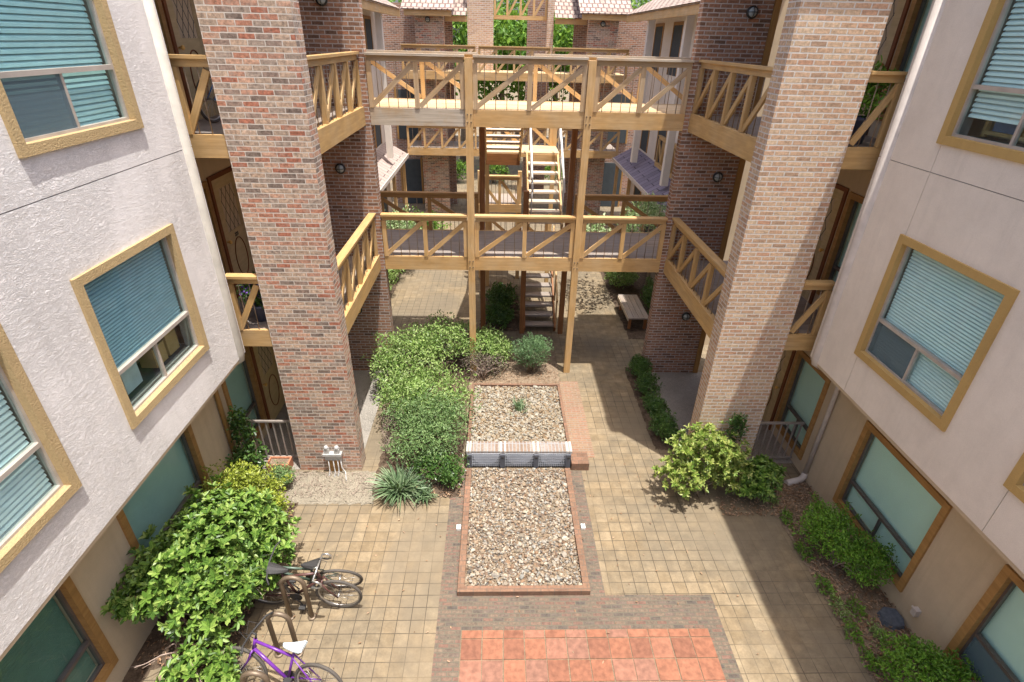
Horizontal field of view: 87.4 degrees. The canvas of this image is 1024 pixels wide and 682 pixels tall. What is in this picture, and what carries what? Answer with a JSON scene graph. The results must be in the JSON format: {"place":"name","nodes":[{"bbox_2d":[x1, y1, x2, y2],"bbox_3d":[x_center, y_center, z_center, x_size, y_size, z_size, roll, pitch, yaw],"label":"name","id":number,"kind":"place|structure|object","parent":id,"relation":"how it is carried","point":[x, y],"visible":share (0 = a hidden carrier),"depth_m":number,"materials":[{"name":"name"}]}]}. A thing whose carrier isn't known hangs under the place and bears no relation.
{"place":"outdoors","nodes":[
{"label":"outdoors","id":0,"kind":"place"},
{"bbox_2d":[382,0,647,214],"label":"gallery building","id":1,"kind":"structure","parent":0,"point":[602,27],"depth_m":23.01,"materials":[{"name":"beige wood"}]},
{"bbox_2d":[394,87,420,139],"bbox_3d":[-4.754,-10.359,24.415,1.060,2.200,0.080,0,29,-2],"label":"doorway","id":2,"kind":"structure","parent":1,"relation":"in","point":[401,129],"depth_m":24.70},
{"bbox_2d":[400,157,424,203],"bbox_3d":[-4.819,-7.748,25.891,1.060,2.200,0.080,0,29,-2],"label":"doorway","id":3,"kind":"structure","parent":1,"relation":"in","point":[413,167],"depth_m":25.79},
{"bbox_2d":[600,163,622,206],"bbox_3d":[4.836,-7.672,26.182,1.060,2.200,0.080,0,29,-2],"label":"doorway","id":4,"kind":"structure","parent":1,"relation":"in","point":[609,168],"depth_m":26.10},
{"bbox_2d":[607,92,632,143],"bbox_3d":[4.901,-10.283,24.706,1.060,2.200,0.080,0,29,-2],"label":"doorway","id":5,"kind":"structure","parent":1,"relation":"in","point":[617,98],"depth_m":24.98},
{"bbox_2d":[248,370,792,468],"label":"entry slab","id":6,"kind":"structure","parent":0,"point":[679,391],"depth_m":11.98,"materials":[{"name":"grey concrete"}]},
{"bbox_2d":[246,420,297,457],"bbox_3d":[-4.501,1.885,10.112,0.960,0.962,0.045,0,29,-2],"label":"metal railing","id":7,"kind":"object","parent":6,"relation":"on","point":[273,422],"visible":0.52,"depth_m":10.04,"materials":[{"name":"grey metal"}]},
{"bbox_2d":[750,421,804,460],"bbox_3d":[5.059,1.961,10.399,0.970,0.962,0.045,0,29,-2],"label":"metal railing","id":8,"kind":"object","parent":6,"relation":"on","point":[782,423],"visible":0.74,"depth_m":10.34,"materials":[{"name":"grey metal"}]},
{"bbox_2d":[122,82,941,681],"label":"ground","id":9,"kind":"structure","parent":0,"point":[780,622],"depth_m":8.74,"materials":[{"name":"beige tile"}]},
{"bbox_2d":[0,0,395,681],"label":"apartment building","id":10,"kind":"structure","parent":9,"relation":"on","point":[144,204],"depth_m":6.54,"materials":[{"name":"white paint"}]},
{"bbox_2d":[0,323,81,572],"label":"window","id":11,"kind":"structure","parent":10,"relation":"in","point":[28,501],"depth_m":4.70,"materials":[{"name":"paint"}]},
{"bbox_2d":[0,576,118,681],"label":"window","id":12,"kind":"structure","parent":10,"relation":"in","point":[49,650],"depth_m":5.94,"materials":[{"name":"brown glass"}]},
{"bbox_2d":[0,0,143,157],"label":"window","id":13,"kind":"structure","parent":10,"relation":"in","point":[55,94],"depth_m":5.07,"materials":[{"name":"paint"}]},
{"bbox_2d":[120,362,142,394],"bbox_3d":[-4.618,0.439,6.394,0.162,0.283,0.300,0,29,-2],"label":"carton","id":14,"kind":"object","parent":10,"relation":"in","point":[131,378],"visible":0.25,"depth_m":6.39,"materials":[{"name":"cardboard"}]},
{"bbox_2d":[69,223,209,428],"bbox_3d":[-4.693,-0.241,6.317,0.935,1.806,2.006,0,29,-2],"label":"window","id":15,"kind":"structure","parent":10,"relation":"in","point":[127,301],"depth_m":6.29,"materials":[{"name":"paint"}]},
{"bbox_2d":[139,340,168,367],"bbox_3d":[-4.631,0.167,6.895,0.202,0.263,0.260,0,29,-2],"label":"carton","id":16,"kind":"object","parent":10,"relation":"in","point":[147,359],"visible":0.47,"depth_m":6.82,"materials":[{"name":"brown cardboard"}]},
{"bbox_2d":[116,424,211,557],"bbox_3d":[-5.008,2.359,7.781,0.176,1.720,1.800,0,29,-2],"label":"window","id":17,"kind":"structure","parent":10,"relation":"in","point":[159,498],"depth_m":7.85,"materials":[{"name":"teal glass"}]},
{"bbox_2d":[154,0,173,53],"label":"window","id":18,"kind":"structure","parent":10,"relation":"in","point":[159,8],"depth_m":7.48,"materials":[{"name":"brown wood"}]},
{"bbox_2d":[161,328,179,355],"bbox_3d":[-4.637,0.002,7.146,0.202,0.303,0.240,0,29,-2],"label":"carton","id":19,"kind":"object","parent":10,"relation":"in","point":[171,342],"visible":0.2,"depth_m":7.13,"materials":[{"name":"brown cardboard"}]},
{"bbox_2d":[161,0,218,118],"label":"door","id":20,"kind":"structure","parent":10,"relation":"in","point":[189,46],"depth_m":8.15,"materials":[{"name":"beige paint"}]},
{"bbox_2d":[201,181,229,273],"bbox_3d":[-4.980,-1.487,8.559,0.135,1.850,1.140,0,29,-2],"label":"window","id":21,"kind":"structure","parent":10,"relation":"in","point":[204,184],"depth_m":8.90,"materials":[{"name":"brown wood"}]},
{"bbox_2d":[206,166,254,297],"bbox_3d":[-4.957,-1.974,9.646,0.140,2.130,1.090,0,29,-2],"label":"door","id":22,"kind":"structure","parent":10,"relation":"in","point":[235,242],"depth_m":9.48,"materials":[{"name":"beige paint"}]},
{"bbox_2d":[221,346,266,449],"bbox_3d":[-5.066,1.124,10.034,0.176,1.850,1.140,0,29,-2],"label":"window","id":23,"kind":"structure","parent":10,"relation":"in","point":[235,389],"depth_m":10.25,"materials":[{"name":"teal glass"}]},
{"bbox_2d":[236,271,266,321],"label":"potted plant","id":24,"kind":"object","parent":10,"relation":"on","point":[258,305],"visible":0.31,"depth_m":8.73,"materials":[{"name":"green plant"}]},
{"bbox_2d":[249,346,284,428],"bbox_3d":[-5.022,0.631,11.119,0.140,2.130,1.090,0,29,-2],"label":"door","id":25,"kind":"structure","parent":10,"relation":"in","point":[270,386],"depth_m":11.14,"materials":[{"name":"beige paint"}]},
{"bbox_2d":[322,445,346,480],"bbox_3d":[-3.265,2.244,9.865,0.441,0.628,0.310,0,29,-2],"label":"utility box","id":26,"kind":"object","parent":10,"relation":"attached to","point":[334,459],"visible":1,"depth_m":9.93,"materials":[{"name":"grey metal"}]},
{"bbox_2d":[155,624,242,681],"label":"shrub","id":27,"kind":"object","parent":9,"relation":"on","point":[215,670],"visible":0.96,"depth_m":6.41,"materials":[{"name":"green plant"}]},
{"bbox_2d":[129,502,297,673],"bbox_3d":[-4.351,3.510,8.168,1.308,0.054,2.909,0,29,-2],"label":"planting bed","id":28,"kind":"object","parent":9,"relation":"on","point":[154,647],"visible":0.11,"depth_m":7.21,"materials":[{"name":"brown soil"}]},
{"bbox_2d":[100,471,300,646],"bbox_3d":[-4.124,3.021,7.463,2.085,1.584,2.519,0,29,-2],"label":"shrub","id":29,"kind":"object","parent":28,"relation":"on","point":[241,532],"visible":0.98,"depth_m":6.95,"materials":[{"name":"green plant"}]},
{"bbox_2d":[183,458,293,516],"bbox_3d":[-4.305,2.498,8.555,1.550,1.402,1.377,0,29,-2],"label":"shrub","id":30,"kind":"object","parent":28,"relation":"on","point":[243,480],"visible":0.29,"depth_m":8.47,"materials":[{"name":"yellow plant"}]},
{"bbox_2d":[225,405,268,477],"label":"shrub","id":31,"kind":"object","parent":9,"relation":"on","point":[245,453],"visible":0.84,"depth_m":9.38,"materials":[{"name":"green plant"}]},
{"bbox_2d":[224,611,342,681],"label":"bicycle","id":32,"kind":"object","parent":9,"relation":"on","point":[289,675],"visible":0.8,"depth_m":6.46,"materials":[{"name":"purple paint"}]},
{"bbox_2d":[265,611,303,657],"bbox_3d":[-2.959,3.778,6.913,0.380,0.883,0.117,0,29,-2],"label":"bike rack","id":33,"kind":"object","parent":9,"relation":"on","point":[287,617],"visible":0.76,"depth_m":6.84,"materials":[{"name":"brown metal"}]},
{"bbox_2d":[279,575,316,620],"bbox_3d":[-2.971,3.522,7.365,0.420,0.883,0.117,0,29,-2],"label":"bike rack","id":34,"kind":"object","parent":9,"relation":"on","point":[312,615],"visible":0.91,"depth_m":7.32,"materials":[{"name":"brown metal"}]},
{"bbox_2d":[253,553,362,609],"bbox_3d":[-2.946,3.400,7.456,1.684,1.026,0.468,2,34,1],"label":"bicycle","id":35,"kind":"object","parent":9,"relation":"on","point":[273,568],"visible":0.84,"depth_m":7.47,"materials":[{"name":"red paint"}]},
{"bbox_2d":[254,540,362,587],"bbox_3d":[-3.004,3.327,7.624,1.684,1.025,0.613,0,47,-3],"label":"bicycle","id":36,"kind":"object","parent":9,"relation":"on","point":[309,565],"visible":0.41,"depth_m":7.57,"materials":[{"name":"grey paint"}]},
{"bbox_2d":[284,470,375,504],"bbox_3d":[-3.268,2.656,9.759,1.655,0.021,0.869,0,29,-2],"label":"gravel bed","id":37,"kind":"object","parent":9,"relation":"on","point":[327,498],"depth_m":9.71,"materials":[{"name":"beige gravel"}]},
{"bbox_2d":[262,460,298,488],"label":"shrub","id":38,"kind":"object","parent":37,"relation":"on","point":[280,471],"visible":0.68,"depth_m":9.59,"materials":[{"name":"green plant"}]},
{"bbox_2d":[361,0,408,224],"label":"courtyard wing","id":39,"kind":"structure","parent":9,"relation":"on","point":[391,159],"depth_m":20.22,"materials":[{"name":"white paint"}]},
{"bbox_2d":[372,350,470,498],"bbox_3d":[-1.804,1.500,11.835,1.688,0.055,5.258,0,29,-2],"label":"planting bed","id":40,"kind":"object","parent":9,"relation":"on","point":[384,458],"visible":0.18,"depth_m":10.81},
{"bbox_2d":[365,459,429,506],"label":"grass clump","id":41,"kind":"object","parent":40,"relation":"on","point":[398,484],"visible":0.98,"depth_m":9.57,"materials":[{"name":"green plant"}]},
{"bbox_2d":[361,309,476,388],"bbox_3d":[-2.103,0.201,12.662,2.051,1.464,3.042,27,38,37],"label":"shrub","id":42,"kind":"object","parent":40,"relation":"on","point":[388,360],"visible":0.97,"depth_m":12.32,"materials":[{"name":"green plant"}]},
{"bbox_2d":[407,475,437,506],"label":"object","id":43,"kind":"object","parent":40,"relation":"on","point":[422,495],"visible":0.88,"depth_m":9.52,"materials":[{"name":"green plant"}]},
{"bbox_2d":[372,354,480,423],"bbox_3d":[-1.768,1.111,11.104,2.274,1.420,1.802,0,29,-2],"label":"shrub","id":44,"kind":"object","parent":40,"relation":"on","point":[406,384],"visible":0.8,"depth_m":10.99,"materials":[{"name":"green plant"}]},
{"bbox_2d":[379,384,484,463],"bbox_3d":[-1.524,1.662,10.206,2.001,1.354,1.720,0,29,-2],"label":"shrub","id":45,"kind":"object","parent":40,"relation":"on","point":[442,426],"visible":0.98,"depth_m":10.07,"materials":[{"name":"green plant"}]},
{"bbox_2d":[407,447,469,488],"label":"shrub","id":46,"kind":"object","parent":40,"relation":"on","point":[444,472],"visible":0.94,"depth_m":9.67,"materials":[{"name":"green plant"}]},
{"bbox_2d":[479,127,484,328],"bbox_3d":[-0.749,-2.701,13.624,0.130,5.658,0.130,0,29,-2],"label":"timber post","id":47,"kind":"object","parent":9,"relation":"on","point":[482,189],"visible":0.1,"depth_m":13.07,"materials":[{"name":"brown wood"}]},
{"bbox_2d":[452,4,516,164],"bbox_3d":[-2.647,-15.924,32.089,7.149,10.448,7.286,27,38,37],"label":"tree","id":48,"kind":"object","parent":9,"relation":"on","point":[463,131],"visible":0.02,"depth_m":30.61,"materials":[{"name":"green plant"}]},
{"bbox_2d":[479,294,519,330],"bbox_3d":[-0.354,-0.926,16.191,1.210,0.054,2.552,0,29,-2],"label":"planting bed","id":49,"kind":"object","parent":9,"relation":"on","point":[513,325],"visible":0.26,"depth_m":15.52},
{"bbox_2d":[485,282,519,328],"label":"shrub","id":50,"kind":"object","parent":49,"relation":"on","point":[500,305],"visible":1,"depth_m":15.78,"materials":[{"name":"green plant"}]},
{"bbox_2d":[478,170,521,278],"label":"raised platform","id":51,"kind":"structure","parent":9,"relation":"on","point":[499,201],"depth_m":17.02,"materials":[{"name":"beige wood"}]},
{"bbox_2d":[452,6,565,174],"bbox_3d":[-0.411,-14.031,29.985,6.432,9.309,5.913,-15,34,-27],"label":"tree","id":52,"kind":"object","parent":9,"relation":"on","point":[512,32],"visible":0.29,"depth_m":28.27,"materials":[{"name":"green plant"}]},
{"bbox_2d":[469,345,561,393],"bbox_3d":[0.057,0.658,13.418,2.228,0.043,2.358,0,29,-2],"label":"planting bed","id":53,"kind":"object","parent":9,"relation":"on","point":[550,366],"visible":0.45,"depth_m":13.22,"materials":[{"name":"soil"}]},
{"bbox_2d":[464,57,475,371],"bbox_3d":[-0.881,-2.254,11.598,0.145,6.868,0.145,0,29,-2],"label":"timber post","id":54,"kind":"object","parent":53,"relation":"on","point":[468,65],"visible":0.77,"depth_m":11.08,"materials":[{"name":"beige wood"}]},
{"bbox_2d":[380,191,667,271],"bbox_3d":[0.395,-2.577,12.507,7.260,1.245,2.017,0,29,-2],"label":"footbridge","id":55,"kind":"object","parent":54,"relation":"attached to","point":[618,248],"visible":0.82,"depth_m":11.94,"materials":[{"name":"beige wood"}]},
{"bbox_2d":[364,50,694,130],"bbox_3d":[0.460,-5.188,11.030,7.260,1.245,2.017,0,29,-2],"label":"footbridge","id":56,"kind":"object","parent":54,"relation":"attached to","point":[542,112],"visible":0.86,"depth_m":10.38,"materials":[{"name":"brown wood"}]},
{"bbox_2d":[460,350,507,380],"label":"shrub","id":57,"kind":"object","parent":53,"relation":"on","point":[479,372],"visible":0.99,"depth_m":12.76,"materials":[{"name":"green plant"}]},
{"bbox_2d":[453,322,515,367],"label":"shrub","id":58,"kind":"object","parent":53,"relation":"on","point":[491,347],"visible":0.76,"depth_m":12.98,"materials":[{"name":"green plant"}]},
{"bbox_2d":[508,330,552,373],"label":"shrub","id":59,"kind":"object","parent":53,"relation":"on","point":[532,348],"visible":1,"depth_m":12.93,"materials":[{"name":"green plant"}]},
{"bbox_2d":[467,383,569,441],"bbox_3d":[0.105,1.632,11.374,2.000,0.370,2.060,0,29,-2],"label":"gravel basin","id":60,"kind":"object","parent":9,"relation":"on","point":[560,402],"visible":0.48,"depth_m":11.41,"materials":[{"name":"gravel"}]},
{"bbox_2d":[471,385,565,441],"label":"gravel","id":61,"kind":"structure","parent":60,"relation":"in","point":[491,429],"depth_m":11.18,"materials":[{"name":"beige gravel"}]},
{"bbox_2d":[485,214,557,330],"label":"staircase","id":62,"kind":"structure","parent":9,"relation":"on","point":[552,294],"depth_m":15.47,"materials":[{"name":"brown wood"}]},
{"bbox_2d":[457,468,589,595],"bbox_3d":[0.148,3.086,9.078,1.970,0.100,2.650,0,29,-2],"label":"gravel basin","id":63,"kind":"object","parent":9,"relation":"on","point":[465,589],"visible":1,"depth_m":8.52,"materials":[{"name":"gravel"}]},
{"bbox_2d":[465,467,581,585],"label":"gravel","id":64,"kind":"structure","parent":63,"relation":"in","point":[511,571],"depth_m":8.92,"materials":[{"name":"beige gravel"}]},
{"bbox_2d":[519,190,528,333],"bbox_3d":[0.312,-1.958,14.094,0.130,3.948,0.130,0,29,-2],"label":"timber post","id":65,"kind":"object","parent":9,"relation":"on","point":[523,273],"visible":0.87,"depth_m":14.32,"materials":[{"name":"brown wood"}]},
{"bbox_2d":[485,127,565,285],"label":"staircase","id":66,"kind":"structure","parent":9,"relation":"on","point":[499,153],"depth_m":14.42,"materials":[{"name":"beige wood"}]},
{"bbox_2d":[466,441,588,469],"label":"weir wall","id":67,"kind":"structure","parent":9,"relation":"on","point":[504,454],"depth_m":10.23,"materials":[{"name":"concrete"}]},
{"bbox_2d":[510,1,573,169],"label":"tree","id":68,"kind":"object","parent":9,"relation":"on","point":[564,35],"visible":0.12,"depth_m":29.90,"materials":[{"name":"green plant"}]},
{"bbox_2d":[557,129,577,333],"bbox_3d":[1.410,-2.693,13.706,0.130,5.658,0.130,0,29,-2],"label":"timber post","id":69,"kind":"object","parent":9,"relation":"on","point":[573,150],"visible":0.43,"depth_m":13.20,"materials":[{"name":"brown wood"}]},
{"bbox_2d":[558,381,594,456],"bbox_3d":[1.354,1.642,11.773,0.520,0.001,2.690,0,29,-2],"label":"brick apron","id":70,"kind":"object","parent":9,"relation":"on","point":[578,431],"visible":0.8,"depth_m":11.68,"materials":[{"name":"brick"}]},
{"bbox_2d":[563,60,596,372],"bbox_3d":[1.428,-2.235,11.667,0.145,6.868,0.145,0,29,-2],"label":"timber post","id":71,"kind":"object","parent":9,"relation":"on","point":[588,111],"visible":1,"depth_m":11.25,"materials":[{"name":"beige wood"}]},
{"bbox_2d":[431,471,743,681],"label":"brick border","id":72,"kind":"object","parent":9,"relation":"on","point":[597,608],"visible":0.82,"depth_m":7.75,"materials":[{"name":"brown brick"}]},
{"bbox_2d":[458,628,726,681],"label":"tile grout","id":73,"kind":"object","parent":9,"relation":"on","point":[568,659],"visible":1,"depth_m":7.18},
{"bbox_2d":[459,628,725,681],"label":"terracotta tiles","id":74,"kind":"object","parent":73,"relation":"on","point":[620,649],"visible":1,"depth_m":7.18,"materials":[{"name":"orange tile"}]},
{"bbox_2d":[600,272,653,338],"bbox_3d":[4.025,-1.831,17.973,1.756,0.065,7.157,0,29,-2],"label":"planting bed","id":75,"kind":"object","parent":9,"relation":"on","point":[636,330],"visible":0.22,"depth_m":17.28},
{"bbox_2d":[604,272,639,287],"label":"shrub","id":76,"kind":"object","parent":75,"relation":"on","point":[623,277],"visible":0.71,"depth_m":17.37,"materials":[{"name":"green plant"}]},
{"bbox_2d":[586,191,666,294],"bbox_3d":[3.544,-2.835,16.619,3.423,3.155,3.294,0,29,-2],"label":"tree","id":77,"kind":"object","parent":75,"relation":"on","point":[653,208],"visible":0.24,"depth_m":16.27,"materials":[{"name":"green plant"}]},
{"bbox_2d":[617,294,647,328],"bbox_3d":[3.530,-0.845,15.760,0.590,0.415,1.600,0,29,-2],"label":"bench","id":78,"kind":"object","parent":75,"relation":"on","point":[631,306],"visible":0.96,"depth_m":15.52,"materials":[{"name":"brown wood"}]},
{"bbox_2d":[625,367,672,449],"bbox_3d":[3.079,1.420,12.204,0.467,0.043,3.157,0,29,-2],"label":"planting bed","id":79,"kind":"object","parent":9,"relation":"on","point":[658,442],"visible":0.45,"depth_m":11.82,"materials":[{"name":"brown soil"}]},
{"bbox_2d":[626,353,652,376],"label":"shrub","id":80,"kind":"object","parent":79,"relation":"on","point":[638,362],"visible":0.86,"depth_m":12.98,"materials":[{"name":"green plant"}]},
{"bbox_2d":[634,369,662,396],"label":"shrub","id":81,"kind":"object","parent":79,"relation":"on","point":[644,381],"visible":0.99,"depth_m":12.32,"materials":[{"name":"green plant"}]},
{"bbox_2d":[640,391,671,414],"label":"shrub","id":82,"kind":"object","parent":79,"relation":"on","point":[653,402],"visible":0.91,"depth_m":11.71,"materials":[{"name":"green plant"}]},
{"bbox_2d":[647,405,680,442],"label":"shrub","id":83,"kind":"object","parent":79,"relation":"on","point":[666,427],"visible":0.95,"depth_m":10.96,"materials":[{"name":"green plant"}]},
{"bbox_2d":[610,0,699,232],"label":"courtyard wing","id":84,"kind":"structure","parent":9,"relation":"on","point":[644,163],"depth_m":18.99,"materials":[{"name":"white paint"}]},
{"bbox_2d":[651,23,664,72],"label":"window","id":85,"kind":"structure","parent":84,"relation":"in","point":[659,28],"depth_m":20.03,"materials":[{"name":"black glass"}]},
{"bbox_2d":[666,21,683,76],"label":"window","id":86,"kind":"structure","parent":84,"relation":"in","point":[678,27],"depth_m":18.07,"materials":[{"name":"black glass"}]},
{"bbox_2d":[652,421,754,500],"bbox_3d":[3.397,2.091,9.502,1.855,1.514,1.345,0,29,-2],"label":"shrub","id":87,"kind":"object","parent":9,"relation":"on","point":[725,459],"visible":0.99,"depth_m":9.32,"materials":[{"name":"green plant"}]},
{"bbox_2d":[718,409,749,477],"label":"shrub","id":88,"kind":"object","parent":9,"relation":"on","point":[736,422],"visible":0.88,"depth_m":9.54,"materials":[{"name":"green plant"}]},
{"bbox_2d":[716,495,778,516],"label":"leaf litter","id":89,"kind":"object","parent":9,"relation":"on","point":[745,506],"visible":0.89,"depth_m":9.50,"materials":[{"name":"brown plant"}]},
{"bbox_2d":[732,453,786,502],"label":"shrub","id":90,"kind":"object","parent":9,"relation":"on","point":[765,475],"visible":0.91,"depth_m":9.35,"materials":[{"name":"green plant"}]},
{"bbox_2d":[642,0,1023,681],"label":"apartment building","id":91,"kind":"structure","parent":9,"relation":"on","point":[840,294],"depth_m":7.30,"materials":[{"name":"white paint"}]},
{"bbox_2d":[762,350,796,429],"bbox_3d":[5.533,0.715,11.436,0.140,2.130,1.090,0,29,-2],"label":"door","id":92,"kind":"structure","parent":91,"relation":"in","point":[779,383],"depth_m":11.16,"materials":[{"name":"beige paint"}]},
{"bbox_2d":[774,350,830,459],"bbox_3d":[5.635,1.209,10.356,0.176,1.850,1.140,0,29,-2],"label":"window","id":93,"kind":"structure","parent":91,"relation":"in","point":[812,387],"depth_m":10.46,"materials":[{"name":"teal glass"}]},
{"bbox_2d":[801,183,848,303],"bbox_3d":[5.598,-1.891,9.963,0.140,2.130,1.090,0,29,-2],"label":"door","id":94,"kind":"structure","parent":91,"relation":"in","point":[840,193],"depth_m":9.56,"materials":[{"name":"beige paint"}]},
{"bbox_2d":[816,192,864,294],"bbox_3d":[5.700,-1.402,8.880,0.176,1.850,1.140,0,29,-2],"label":"window","id":95,"kind":"structure","parent":91,"relation":"in","point":[852,200],"depth_m":9.20,"materials":[{"name":"brown wood"}]},
{"bbox_2d":[850,55,899,143],"bbox_3d":[5.001,-3.394,7.548,0.846,1.142,0.859,0,29,-2],"label":"potted plant","id":96,"kind":"object","parent":91,"relation":"on","point":[867,100],"visible":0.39,"depth_m":7.37,"materials":[{"name":"green plant"}]},
{"bbox_2d":[858,0,911,134],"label":"door","id":97,"kind":"structure","parent":91,"relation":"in","point":[903,6],"depth_m":8.00,"materials":[{"name":"beige paint"}]},
{"bbox_2d":[833,420,952,591],"bbox_3d":[5.693,2.444,8.103,0.176,1.720,1.800,0,29,-2],"label":"window","id":98,"kind":"structure","parent":91,"relation":"in","point":[892,497],"depth_m":8.09,"materials":[{"name":"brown glass"}]},
{"bbox_2d":[875,0,932,120],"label":"window","id":99,"kind":"structure","parent":91,"relation":"in","point":[917,7],"depth_m":7.73,"materials":[{"name":"brown wood"}]},
{"bbox_2d":[854,234,1019,431],"bbox_3d":[5.133,-0.164,6.613,0.185,1.800,1.800,0,29,-2],"label":"window","id":100,"kind":"structure","parent":91,"relation":"in","point":[945,315],"depth_m":6.59,"materials":[{"name":"paint"}]},
{"bbox_2d":[936,0,1023,163],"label":"window","id":101,"kind":"structure","parent":91,"relation":"in","point":[1001,94],"depth_m":5.76,"materials":[{"name":"paint"}]},
{"bbox_2d":[943,564,1023,681],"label":"window","id":102,"kind":"structure","parent":91,"relation":"in","point":[991,636],"depth_m":6.35,"materials":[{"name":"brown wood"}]},
{"bbox_2d":[980,115,1023,141],"bbox_3d":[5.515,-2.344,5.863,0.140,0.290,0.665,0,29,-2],"label":"wooden chair","id":103,"kind":"object","parent":91,"relation":"in","point":[1003,130],"visible":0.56,"depth_m":6.00,"materials":[{"name":"beige wood"}]},
{"bbox_2d":[1003,453,1023,502],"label":"window","id":104,"kind":"structure","parent":91,"relation":"in","point":[1014,483],"depth_m":5.37,"materials":[{"name":"paint"}]},
{"bbox_2d":[765,481,941,681],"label":"planting bed","id":105,"kind":"object","parent":9,"relation":"on","point":[872,612],"visible":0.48,"depth_m":8.14,"materials":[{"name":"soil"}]},
{"bbox_2d":[788,491,899,589],"bbox_3d":[5.186,3.082,8.319,1.104,1.026,1.526,-23,37,-36],"label":"shrub","id":106,"kind":"object","parent":105,"relation":"on","point":[829,520],"visible":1,"depth_m":8.14,"materials":[{"name":"green plant"}]},
{"bbox_2d":[876,607,904,629],"bbox_3d":[5.449,3.973,7.698,0.358,0.077,0.351,0,29,-2],"label":"slate stone","id":107,"kind":"object","parent":105,"relation":"on","point":[888,616],"visible":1,"depth_m":7.67,"materials":[{"name":"grey stone"}]},
{"bbox_2d":[867,629,983,681],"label":"shrub","id":108,"kind":"object","parent":105,"relation":"on","point":[939,670],"visible":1,"depth_m":6.62,"materials":[{"name":"green plant"}]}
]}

